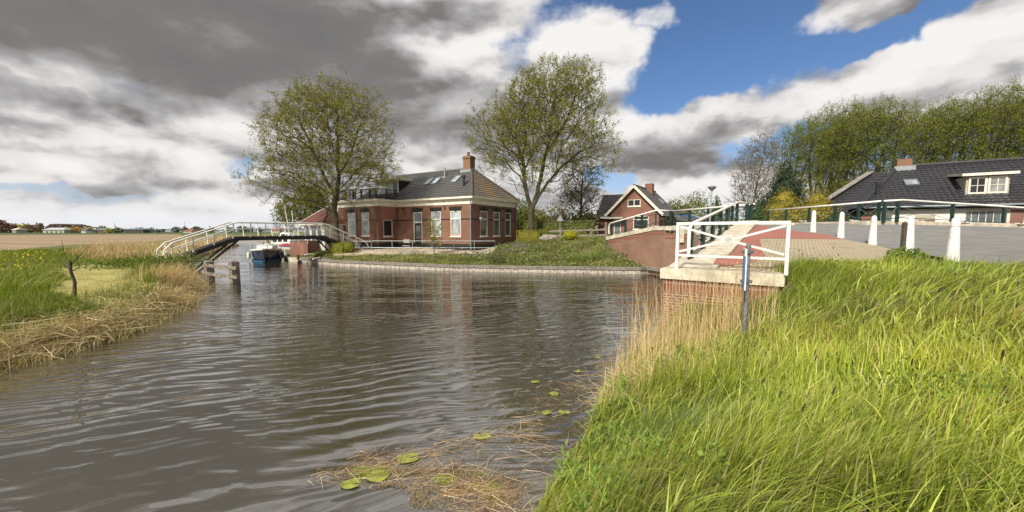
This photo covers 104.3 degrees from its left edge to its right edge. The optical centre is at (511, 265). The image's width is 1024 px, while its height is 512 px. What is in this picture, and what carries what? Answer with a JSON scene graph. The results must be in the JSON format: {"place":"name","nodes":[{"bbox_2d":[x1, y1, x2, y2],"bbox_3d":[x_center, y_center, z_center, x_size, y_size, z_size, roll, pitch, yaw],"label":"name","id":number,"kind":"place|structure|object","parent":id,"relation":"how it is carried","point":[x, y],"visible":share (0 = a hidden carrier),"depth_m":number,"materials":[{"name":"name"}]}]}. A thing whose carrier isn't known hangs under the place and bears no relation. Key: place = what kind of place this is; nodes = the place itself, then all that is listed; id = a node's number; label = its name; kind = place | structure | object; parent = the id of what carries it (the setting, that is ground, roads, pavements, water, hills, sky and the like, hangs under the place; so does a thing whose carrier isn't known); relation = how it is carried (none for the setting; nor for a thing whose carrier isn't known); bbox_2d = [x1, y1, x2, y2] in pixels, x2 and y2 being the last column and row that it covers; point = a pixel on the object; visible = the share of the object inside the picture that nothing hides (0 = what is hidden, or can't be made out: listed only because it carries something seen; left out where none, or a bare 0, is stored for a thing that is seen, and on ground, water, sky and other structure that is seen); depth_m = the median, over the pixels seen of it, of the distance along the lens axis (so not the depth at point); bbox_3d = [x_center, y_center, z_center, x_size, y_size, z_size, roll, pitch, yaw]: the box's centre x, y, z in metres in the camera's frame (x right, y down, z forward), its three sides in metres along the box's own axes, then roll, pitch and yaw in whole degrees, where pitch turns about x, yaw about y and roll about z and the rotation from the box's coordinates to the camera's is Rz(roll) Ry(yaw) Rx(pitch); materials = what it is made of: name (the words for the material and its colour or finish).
{"place":"outdoors","nodes":[
{"label":"outdoors","id":0,"kind":"place"},
{"bbox_2d":[0,240,663,511],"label":"water","id":1,"kind":"structure","parent":0,"point":[267,386],"depth_m":6.90,"materials":[{"name":"liquid"}]},
{"bbox_2d":[203,260,240,282],"bbox_3d":[-16.110,0.729,22.242,3.982,2.170,0.441,3,6,32],"label":"guard fence","id":2,"kind":"object","parent":1,"relation":"in","point":[233,266],"visible":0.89,"depth_m":21.63,"materials":[{"name":"grey wood"}]},
{"bbox_2d":[247,234,283,262],"bbox_3d":[-23.143,-1.581,37.462,2.980,2.820,6.570,-3,6,-28],"label":"motorboat","id":3,"kind":"object","parent":1,"relation":"on","point":[264,253],"visible":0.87,"depth_m":36.04,"materials":[{"name":"plastic"}]},
{"bbox_2d":[270,233,304,244],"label":"motorboat","id":4,"kind":"object","parent":1,"relation":"on","point":[280,242],"visible":0.24,"depth_m":55.26,"materials":[{"name":"plastic"}]},
{"bbox_2d":[284,251,300,261],"bbox_3d":[-22.330,-0.708,43.091,4.034,1.200,17.049,-3,6,-30],"label":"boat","id":5,"kind":"object","parent":1,"relation":"in","point":[291,259],"visible":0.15,"depth_m":36.68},
{"bbox_2d":[289,239,319,254],"bbox_3d":[-20.974,-1.746,40.180,2.485,2.274,2.753,0,5,0],"label":"brick bridge abutment","id":6,"kind":"object","parent":1,"relation":"in","point":[300,247],"visible":0.59,"depth_m":38.91,"materials":[{"name":"brick"}]},
{"bbox_2d":[341,478,361,488],"bbox_3d":[-1.749,2.365,4.333,0.222,0.012,0.175,0,5,0],"label":"lily pad","id":7,"kind":"object","parent":1,"relation":"on","point":[348,484],"visible":1,"depth_m":4.33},
{"bbox_2d":[366,470,389,481],"bbox_3d":[-1.508,2.354,4.465,0.262,0.012,0.207,0,5,0],"label":"lily pad","id":8,"kind":"object","parent":1,"relation":"on","point":[379,477],"visible":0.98,"depth_m":4.46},
{"bbox_2d":[397,453,419,462],"bbox_3d":[-1.258,2.323,4.819,0.270,0.012,0.216,0,5,0],"label":"lily pad","id":9,"kind":"object","parent":1,"relation":"on","point":[403,458],"visible":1,"depth_m":4.82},
{"bbox_2d":[308,325,641,511],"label":"floating straw","id":10,"kind":"object","parent":1,"relation":"on","point":[470,500],"visible":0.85,"depth_m":4.53,"materials":[{"name":"plant"}]},
{"bbox_2d":[339,339,631,511],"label":"floating debris","id":11,"kind":"object","parent":1,"relation":"on","point":[439,487],"visible":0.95,"depth_m":4.33,"materials":[{"name":"plant"}]},
{"bbox_2d":[0,231,1023,510],"bbox_3d":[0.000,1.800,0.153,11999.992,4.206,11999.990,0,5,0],"label":"ground","id":12,"kind":"structure","parent":0,"point":[14,241],"depth_m":21.09,"materials":[{"name":"plant"}]},
{"bbox_2d":[0,220,9,232],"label":"tree","id":13,"kind":"object","parent":12,"relation":"on","point":[3,226],"visible":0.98,"depth_m":427.74,"materials":[{"name":"brown plant"}]},
{"bbox_2d":[23,223,37,232],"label":"tree","id":14,"kind":"object","parent":12,"relation":"on","point":[30,228],"visible":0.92,"depth_m":427.10,"materials":[{"name":"brown plant"}]},
{"bbox_2d":[43,228,72,232],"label":"farm building","id":15,"kind":"structure","parent":12,"relation":"on","point":[57,230],"depth_m":418.44,"materials":[{"name":"grey concrete"}]},
{"bbox_2d":[45,223,93,228],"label":"wood","id":16,"kind":"object","parent":12,"relation":"on","point":[58,225],"visible":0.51,"depth_m":511.85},
{"bbox_2d":[54,243,85,296],"bbox_3d":[-13.016,0.302,11.785,1.056,2.158,0.162,0,5,0],"label":"dead sapling","id":17,"kind":"object","parent":12,"relation":"on","point":[70,269],"visible":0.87,"depth_m":11.74,"materials":[{"name":"wood"}]},
{"bbox_2d":[0,244,211,368],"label":"meadow grass","id":18,"kind":"structure","parent":12,"relation":"on","point":[8,287],"depth_m":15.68,"materials":[{"name":"plant"}]},
{"bbox_2d":[0,258,221,374],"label":"reed litter","id":19,"kind":"object","parent":12,"relation":"on","point":[56,334],"visible":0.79,"depth_m":9.83,"materials":[{"name":"plant"}]},
{"bbox_2d":[124,228,150,232],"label":"farm building","id":20,"kind":"structure","parent":12,"relation":"on","point":[137,230],"depth_m":438.37,"materials":[{"name":"grey wood"}]},
{"bbox_2d":[39,244,238,271],"bbox_3d":[-19.834,-0.216,21.844,6.569,1.869,9.652,0,5,0],"label":"cow parsley","id":21,"kind":"object","parent":12,"relation":"on","point":[129,261],"visible":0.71,"depth_m":21.37,"materials":[{"name":"green plant"}]},
{"bbox_2d":[64,234,263,307],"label":"reeds","id":22,"kind":"object","parent":12,"relation":"on","point":[170,271],"visible":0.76,"depth_m":19.44,"materials":[{"name":"plant"}]},
{"bbox_2d":[155,222,368,271],"bbox_3d":[-17.899,-1.437,31.968,1.635,4.081,16.258,4,6,36],"label":"footbridge","id":23,"kind":"object","parent":12,"relation":"on","point":[233,240],"visible":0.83,"depth_m":28.83,"materials":[{"name":"white wood"}]},
{"bbox_2d":[269,185,332,234],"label":"broadleaf tree","id":24,"kind":"object","parent":12,"relation":"on","point":[300,216],"visible":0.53,"depth_m":64.22,"materials":[{"name":"green plant"}]},
{"bbox_2d":[230,66,407,243],"bbox_3d":[-16.481,-9.131,34.887,12.440,16.467,12.409,5,7,42],"label":"broadleaf tree","id":25,"kind":"object","parent":12,"relation":"on","point":[321,120],"visible":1,"depth_m":33.88,"materials":[{"name":"green plant"}]},
{"bbox_2d":[298,206,345,250],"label":"pavilion","id":26,"kind":"structure","parent":12,"relation":"on","point":[319,216],"depth_m":40.84,"materials":[{"name":"red paint"}]},
{"bbox_2d":[329,241,357,253],"bbox_3d":[-14.661,-1.585,34.780,2.244,1.238,1.361,0,5,0],"label":"bush","id":27,"kind":"object","parent":12,"relation":"on","point":[343,247],"visible":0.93,"depth_m":34.32,"materials":[{"name":"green plant"}]},
{"bbox_2d":[335,248,492,255],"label":"gravel","id":28,"kind":"structure","parent":12,"relation":"on","point":[426,249],"depth_m":36.35,"materials":[{"name":"gravel"}]},
{"bbox_2d":[372,241,474,250],"bbox_3d":[-7.042,-1.719,35.512,11.128,1.075,0.056,0,5,2],"label":"railing","id":29,"kind":"object","parent":12,"relation":"on","point":[412,247],"visible":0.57,"depth_m":35.55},
{"bbox_2d":[362,251,492,252],"bbox_3d":[-7.239,-1.095,34.891,11.718,0.350,0.120,0,5,0],"label":"retaining edge","id":30,"kind":"object","parent":12,"relation":"on","point":[417,251],"visible":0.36,"depth_m":34.88,"materials":[{"name":"grey concrete"}]},
{"bbox_2d":[337,152,520,250],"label":"brick house","id":31,"kind":"structure","parent":12,"relation":"on","point":[468,205],"depth_m":39.39,"materials":[{"name":"red brick"}]},
{"bbox_2d":[347,213,355,236],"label":"window","id":32,"kind":"structure","parent":31,"relation":"in","point":[351,216],"depth_m":41.14,"materials":[{"name":"glass"}]},
{"bbox_2d":[361,212,369,236],"bbox_3d":[-14.699,-4.152,39.941,1.290,2.430,0.180,3,6,32],"label":"window","id":33,"kind":"structure","parent":31,"relation":"in","point":[364,215],"depth_m":40.00,"materials":[{"name":"glass"}]},
{"bbox_2d":[383,220,393,236],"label":"window","id":34,"kind":"structure","parent":31,"relation":"in","point":[387,224],"depth_m":40.01,"materials":[{"name":"glass"}]},
{"bbox_2d":[413,212,421,242],"bbox_3d":[-9.281,-3.618,39.403,1.162,3.400,0.137,3,6,32],"label":"door","id":35,"kind":"structure","parent":31,"relation":"in","point":[417,216],"depth_m":39.40,"materials":[{"name":"white paint"}]},
{"bbox_2d":[431,211,441,236],"bbox_3d":[-7.245,-3.988,38.068,1.337,2.430,0.180,3,6,32],"label":"window","id":36,"kind":"structure","parent":31,"relation":"in","point":[437,214],"depth_m":38.05,"materials":[{"name":"glass"}]},
{"bbox_2d":[450,211,460,236],"bbox_3d":[-5.207,-3.878,36.809,1.347,2.430,0.180,3,6,32],"label":"window","id":37,"kind":"structure","parent":31,"relation":"in","point":[455,216],"depth_m":36.84,"materials":[{"name":"glass"}]},
{"bbox_2d":[480,211,488,236],"bbox_3d":[-2.650,-3.930,37.403,0.180,2.430,1.307,3,6,32],"label":"window","id":38,"kind":"structure","parent":31,"relation":"in","point":[483,223],"depth_m":37.45,"materials":[{"name":"glass"}]},
{"bbox_2d":[493,212,500,236],"bbox_3d":[-1.521,-4.088,39.212,0.180,2.430,1.270,3,6,32],"label":"window","id":39,"kind":"structure","parent":31,"relation":"in","point":[496,215],"depth_m":39.29,"materials":[{"name":"glass"}]},
{"bbox_2d":[505,213,511,236],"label":"window","id":40,"kind":"structure","parent":31,"relation":"in","point":[507,215],"depth_m":41.08,"materials":[{"name":"glass"}]},
{"bbox_2d":[424,216,445,252],"bbox_3d":[-6.450,-2.632,33.444,2.045,3.700,1.496,0,5,0],"label":"sapling","id":41,"kind":"object","parent":12,"relation":"on","point":[433,238],"visible":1,"depth_m":33.33,"materials":[{"name":"green plant"}]},
{"bbox_2d":[299,230,644,266],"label":"garden weeds","id":42,"kind":"object","parent":12,"relation":"on","point":[574,258],"visible":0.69,"depth_m":31.21,"materials":[{"name":"green plant"}]},
{"bbox_2d":[300,257,648,273],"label":"quay","id":43,"kind":"structure","parent":12,"relation":"on","point":[533,269],"depth_m":27.09,"materials":[{"name":"grey concrete"}]},
{"bbox_2d":[484,251,507,264],"bbox_3d":[-1.115,-0.464,28.311,1.636,1.225,1.264,2,5,19],"label":"shrub","id":44,"kind":"object","parent":12,"relation":"on","point":[498,259],"visible":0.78,"depth_m":28.12,"materials":[{"name":"green plant"}]},
{"bbox_2d":[517,197,535,230],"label":"shrub","id":45,"kind":"object","parent":12,"relation":"on","point":[522,214],"visible":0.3,"depth_m":51.13,"materials":[{"name":"green plant"}]},
{"bbox_2d":[516,230,539,242],"bbox_3d":[1.570,-2.836,38.799,2.381,1.310,0.882,0,5,0],"label":"hedge","id":46,"kind":"object","parent":12,"relation":"on","point":[525,235],"visible":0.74,"depth_m":38.45,"materials":[{"name":"yellow plant"}]},
{"bbox_2d":[518,202,567,228],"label":"shrub","id":47,"kind":"object","parent":12,"relation":"on","point":[541,216],"visible":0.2,"depth_m":53.97,"materials":[{"name":"green plant"}]},
{"bbox_2d":[460,52,628,231],"bbox_3d":[3.434,-11.749,40.706,17.459,19.283,11.222,0,5,0],"label":"broadleaf tree","id":48,"kind":"object","parent":12,"relation":"on","point":[541,89],"visible":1,"depth_m":39.38,"materials":[{"name":"green plant"}]},
{"bbox_2d":[517,220,593,235],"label":"hedge","id":49,"kind":"object","parent":12,"relation":"on","point":[561,226],"visible":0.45,"depth_m":42.88,"materials":[{"name":"green plant"}]},
{"bbox_2d":[546,200,576,222],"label":"shrub","id":50,"kind":"object","parent":12,"relation":"on","point":[562,213],"visible":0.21,"depth_m":55.12,"materials":[{"name":"green plant"}]},
{"bbox_2d":[563,230,577,239],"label":"shrub","id":51,"kind":"object","parent":12,"relation":"on","point":[570,234],"visible":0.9,"depth_m":37.20,"materials":[{"name":"yellow plant"}]},
{"bbox_2d":[549,228,604,237],"bbox_3d":[5.885,-3.007,38.344,6.890,1.408,0.644,3,6,31],"label":"wooden fence","id":52,"kind":"object","parent":12,"relation":"on","point":[575,230],"visible":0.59,"depth_m":37.93,"materials":[{"name":"grey wood"}]},
{"bbox_2d":[552,154,606,214],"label":"broadleaf tree","id":53,"kind":"object","parent":12,"relation":"on","point":[573,193],"visible":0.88,"depth_m":48.94,"materials":[{"name":"grey plant"}]},
{"bbox_2d":[568,207,601,233],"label":"shrub","id":54,"kind":"object","parent":12,"relation":"on","point":[582,216],"visible":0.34,"depth_m":45.33,"materials":[{"name":"green plant"}]},
{"bbox_2d":[595,183,680,234],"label":"brick house","id":55,"kind":"structure","parent":12,"relation":"on","point":[634,199],"depth_m":43.99,"materials":[{"name":"brick"}]},
{"bbox_2d":[627,199,640,206],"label":"window","id":56,"kind":"structure","parent":55,"relation":"in","point":[633,202],"depth_m":43.36,"materials":[{"name":"beige paint"}]},
{"bbox_2d":[632,216,648,229],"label":"window","id":57,"kind":"structure","parent":55,"relation":"in","point":[638,223],"depth_m":43.26,"materials":[{"name":"glass"}]},
{"bbox_2d":[550,372,741,511],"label":"willowherb","id":58,"kind":"object","parent":12,"relation":"on","point":[581,466],"visible":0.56,"depth_m":3.75,"materials":[{"name":"green plant"}]},
{"bbox_2d":[606,226,706,274],"bbox_3d":[25.253,-0.676,27.460,36.293,4.060,5.990,0,5,0],"label":"abutment","id":59,"kind":"object","parent":12,"relation":"on","point":[654,252],"visible":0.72,"depth_m":25.57,"materials":[{"name":"brick"}]},
{"bbox_2d":[608,210,672,235],"bbox_3d":[8.521,-2.911,27.810,1.675,1.783,5.412,-3,6,-28],"label":"bridge railing","id":60,"kind":"object","parent":59,"relation":"on","point":[642,224],"visible":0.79,"depth_m":26.56,"materials":[{"name":"metal"}]},
{"bbox_2d":[668,225,724,238],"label":"bridge","id":61,"kind":"structure","parent":59,"relation":"on","point":[695,228],"depth_m":24.38,"materials":[{"name":"concrete"}]},
{"bbox_2d":[671,203,755,225],"bbox_3d":[11.677,-2.938,23.629,0.130,1.196,5.804,-2,5,-22],"label":"bridge railing","id":62,"kind":"object","parent":61,"relation":"on","point":[690,213],"visible":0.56,"depth_m":23.89,"materials":[{"name":"metal"}]},
{"bbox_2d":[668,200,689,215],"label":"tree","id":63,"kind":"object","parent":12,"relation":"on","point":[675,206],"visible":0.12,"depth_m":60.99,"materials":[{"name":"green plant"}]},
{"bbox_2d":[667,194,706,221],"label":"tree","id":64,"kind":"object","parent":12,"relation":"on","point":[692,205],"visible":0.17,"depth_m":66.80,"materials":[{"name":"green plant"}]},
{"bbox_2d":[578,312,796,435],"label":"straw litter","id":65,"kind":"object","parent":12,"relation":"on","point":[610,372],"visible":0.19,"depth_m":6.53,"materials":[{"name":"plant"}]},
{"bbox_2d":[587,240,805,399],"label":"reeds","id":66,"kind":"object","parent":12,"relation":"on","point":[647,334],"visible":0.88,"depth_m":7.97,"materials":[{"name":"plant"}]},
{"bbox_2d":[683,188,712,217],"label":"tree","id":67,"kind":"object","parent":12,"relation":"on","point":[698,204],"visible":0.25,"depth_m":72.86,"materials":[{"name":"green plant"}]},
{"bbox_2d":[702,195,724,221],"bbox_3d":[19.146,-4.107,37.814,4.114,5.253,3.496,0,5,0],"label":"conifer","id":68,"kind":"object","parent":12,"relation":"on","point":[718,201],"visible":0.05,"depth_m":37.46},
{"bbox_2d":[660,220,785,329],"bbox_3d":[26.397,-0.114,19.742,49.272,4.285,10.844,-1,5,-16],"label":"abutment","id":69,"kind":"object","parent":12,"relation":"on","point":[668,274],"visible":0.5,"depth_m":9.48,"materials":[{"name":"brick"}]},
{"bbox_2d":[687,201,753,258],"bbox_3d":[8.499,-1.699,16.003,0.850,2.376,12.830,4,6,37],"label":"bridge railing","id":70,"kind":"object","parent":69,"relation":"on","point":[690,239],"visible":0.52,"depth_m":14.72,"materials":[{"name":"metal"}]},
{"bbox_2d":[675,221,790,274],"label":"bridge railing","id":71,"kind":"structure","parent":69,"relation":"on","point":[787,249],"depth_m":8.71,"materials":[{"name":"metal"}]},
{"bbox_2d":[740,244,753,338],"bbox_3d":[4.054,0.587,6.897,0.179,1.931,0.539,2,5,22],"label":"sign post","id":72,"kind":"object","parent":12,"relation":"on","point":[747,252],"visible":0.92,"depth_m":6.89,"materials":[{"name":"metal"}]},
{"bbox_2d":[719,128,787,217],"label":"birch tree","id":73,"kind":"object","parent":12,"relation":"on","point":[754,177],"visible":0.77,"depth_m":50.73,"materials":[{"name":"grey plant"}]},
{"bbox_2d":[487,247,1023,511],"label":"bank grass","id":74,"kind":"structure","parent":12,"relation":"on","point":[904,452],"depth_m":3.67,"materials":[{"name":"plant"}]},
{"bbox_2d":[753,202,766,220],"bbox_3d":[18.957,-3.406,30.823,2.074,3.044,2.077,-3,6,-29],"label":"pine shrub","id":75,"kind":"object","parent":12,"relation":"on","point":[757,214],"visible":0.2,"depth_m":30.54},
{"bbox_2d":[742,159,809,217],"bbox_3d":[27.540,-6.388,40.713,7.679,8.956,6.781,0,5,0],"label":"spruce tree","id":76,"kind":"object","parent":12,"relation":"on","point":[785,178],"visible":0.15,"depth_m":39.94,"materials":[{"name":"plant"}]},
{"bbox_2d":[714,225,842,266],"bbox_3d":[10.011,-0.985,14.360,3.650,1.281,12.954,3,6,32],"label":"brick apron","id":77,"kind":"object","parent":12,"relation":"on","point":[776,233],"visible":0.55,"depth_m":15.23,"materials":[{"name":"brick"}]},
{"bbox_2d":[761,186,810,222],"bbox_3d":[21.685,-3.860,31.605,4.710,5.246,3.327,0,5,0],"label":"bush","id":78,"kind":"object","parent":12,"relation":"on","point":[783,200],"visible":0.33,"depth_m":31.03,"materials":[{"name":"plant"}]},
{"bbox_2d":[761,115,837,201],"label":"windswept tree","id":79,"kind":"object","parent":12,"relation":"on","point":[802,139],"visible":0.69,"depth_m":55.53,"materials":[{"name":"green plant"}]},
{"bbox_2d":[718,239,917,271],"bbox_3d":[9.399,-0.401,11.973,4.068,0.732,9.423,4,7,40],"label":"grass paver strip","id":80,"kind":"object","parent":12,"relation":"on","point":[813,248],"depth_m":12.15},
{"bbox_2d":[883,246,930,259],"bbox_3d":[9.208,-0.193,9.320,0.957,0.577,0.689,0,5,0],"label":"nettle clump","id":81,"kind":"object","parent":80,"relation":"on","point":[903,252],"visible":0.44,"depth_m":9.22,"materials":[{"name":"green plant"}]},
{"bbox_2d":[799,183,842,221],"bbox_3d":[25.056,-4.038,32.553,4.671,5.364,3.642,0,5,0],"label":"bush","id":82,"kind":"object","parent":12,"relation":"on","point":[817,199],"visible":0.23,"depth_m":32.05,"materials":[{"name":"plant"}]},
{"bbox_2d":[781,98,878,200],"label":"windswept tree","id":83,"kind":"object","parent":12,"relation":"on","point":[828,121],"visible":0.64,"depth_m":56.98,"materials":[{"name":"green plant"}]},
{"bbox_2d":[823,213,850,221],"bbox_3d":[23.933,-2.807,29.377,2.059,2.508,2.083,0,5,0],"label":"shrub","id":84,"kind":"object","parent":12,"relation":"on","point":[831,217],"visible":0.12,"depth_m":29.06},
{"bbox_2d":[805,121,872,197],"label":"windswept tree","id":85,"kind":"object","parent":12,"relation":"on","point":[828,171],"visible":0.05,"depth_m":70.44,"materials":[{"name":"green plant"}]},
{"bbox_2d":[812,95,896,194],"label":"windswept tree","id":86,"kind":"object","parent":12,"relation":"on","point":[840,112],"visible":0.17,"depth_m":61.54,"materials":[{"name":"green plant"}]},
{"bbox_2d":[823,91,925,191],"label":"windswept tree","id":87,"kind":"object","parent":12,"relation":"on","point":[891,125],"visible":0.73,"depth_m":55.20,"materials":[{"name":"green plant"}]},
{"bbox_2d":[900,222,907,253],"bbox_3d":[9.319,-0.426,9.499,0.072,1.270,0.072,0,5,0],"label":"wooden post","id":88,"kind":"object","parent":12,"relation":"on","point":[904,227],"visible":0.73,"depth_m":9.45,"materials":[{"name":"brown wood"}]},
{"bbox_2d":[848,95,961,180],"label":"windswept tree","id":89,"kind":"object","parent":12,"relation":"on","point":[915,141],"visible":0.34,"depth_m":56.51,"materials":[{"name":"green plant"}]},
{"bbox_2d":[825,256,1023,269],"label":"verge grass","id":90,"kind":"structure","parent":12,"relation":"on","point":[905,261],"depth_m":8.78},
{"bbox_2d":[826,157,1023,222],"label":"farmhouse","id":91,"kind":"object","parent":12,"relation":"on","point":[997,181],"visible":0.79,"depth_m":27.82,"materials":[{"name":"black tile"}]},
{"bbox_2d":[964,210,1008,222],"bbox_3d":[30.601,-2.660,25.751,2.071,1.890,0.180,3,6,32],"label":"window","id":92,"kind":"structure","parent":91,"relation":"in","point":[997,216],"depth_m":25.78,"materials":[{"name":"glass"}]},
{"bbox_2d":[893,103,966,162],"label":"windswept tree","id":93,"kind":"object","parent":12,"relation":"on","point":[927,138],"visible":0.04,"depth_m":63.15,"materials":[{"name":"green plant"}]},
{"bbox_2d":[890,90,1003,163],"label":"windswept tree","id":94,"kind":"object","parent":12,"relation":"on","point":[945,151],"visible":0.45,"depth_m":57.58,"materials":[{"name":"green plant"}]},
{"bbox_2d":[910,77,1023,162],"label":"windswept tree","id":95,"kind":"object","parent":12,"relation":"on","point":[980,125],"visible":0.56,"depth_m":55.03,"materials":[{"name":"green plant"}]},
{"bbox_2d":[955,73,1023,159],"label":"windswept tree","id":96,"kind":"object","parent":12,"relation":"on","point":[1013,95],"visible":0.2,"depth_m":56.84,"materials":[{"name":"green plant"}]},
{"bbox_2d":[968,92,1023,159],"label":"windswept tree","id":97,"kind":"object","parent":12,"relation":"on","point":[1015,142],"visible":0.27,"depth_m":56.02,"materials":[{"name":"green plant"}]},
{"bbox_2d":[0,0,1023,230],"label":"sky","id":98,"kind":"structure","parent":0,"point":[128,114],"materials":[{"name":"grey"}]},
{"bbox_2d":[619,246,1023,434],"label":"foxtail grass","id":99,"kind":"structure","parent":0,"point":[1003,352],"depth_m":4.57,"materials":[{"name":"plant"}]},
{"bbox_2d":[759,224,1023,265],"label":"road","id":100,"kind":"structure","parent":0,"point":[1006,242],"depth_m":14.50,"materials":[{"name":"asphalt"}]},
{"bbox_2d":[810,210,815,231],"bbox_3d":[14.000,-2.021,18.494,0.257,1.122,0.257,0,5,0],"label":"bollard","id":101,"kind":"object","parent":100,"relation":"on","point":[813,224],"visible":0.85,"depth_m":18.41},
{"bbox_2d":[837,212,844,237],"bbox_3d":[13.000,-1.567,15.723,0.257,1.122,0.257,0,5,0],"label":"bollard","id":102,"kind":"object","parent":100,"relation":"on","point":[841,230],"visible":0.88,"depth_m":15.65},
{"bbox_2d":[868,216,876,244],"bbox_3d":[12.650,-1.201,13.948,0.257,1.122,0.257,0,5,0],"label":"bollard","id":103,"kind":"object","parent":100,"relation":"on","point":[872,238],"visible":0.86,"depth_m":13.87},
{"bbox_2d":[795,221,1023,226],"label":"kerb","id":104,"kind":"structure","parent":100,"relation":"on","point":[942,223],"depth_m":19.90,"materials":[{"name":"concrete"}]},
{"bbox_2d":[767,200,881,221],"bbox_3d":[17.775,-2.986,23.489,0.130,1.115,8.480,0,5,0],"label":"bridge railing","id":105,"kind":"object","parent":104,"relation":"on","point":[858,209],"visible":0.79,"depth_m":21.89,"materials":[{"name":"metal"}]},
{"bbox_2d":[881,199,1023,223],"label":"bridge railing","id":106,"kind":"object","parent":104,"relation":"on","point":[952,209],"visible":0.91,"depth_m":19.75,"materials":[{"name":"metal"}]},
{"bbox_2d":[906,217,914,252],"bbox_3d":[11.550,-0.853,11.570,0.257,1.122,0.257,0,5,0],"label":"bollard","id":107,"kind":"object","parent":100,"relation":"on","point":[910,233],"visible":0.69,"depth_m":11.49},
{"bbox_2d":[945,217,960,262],"bbox_3d":[10.300,-0.573,9.285,0.257,1.122,0.257,0,5,0],"label":"bollard","id":108,"kind":"object","parent":100,"relation":"on","point":[953,245],"visible":0.81,"depth_m":9.21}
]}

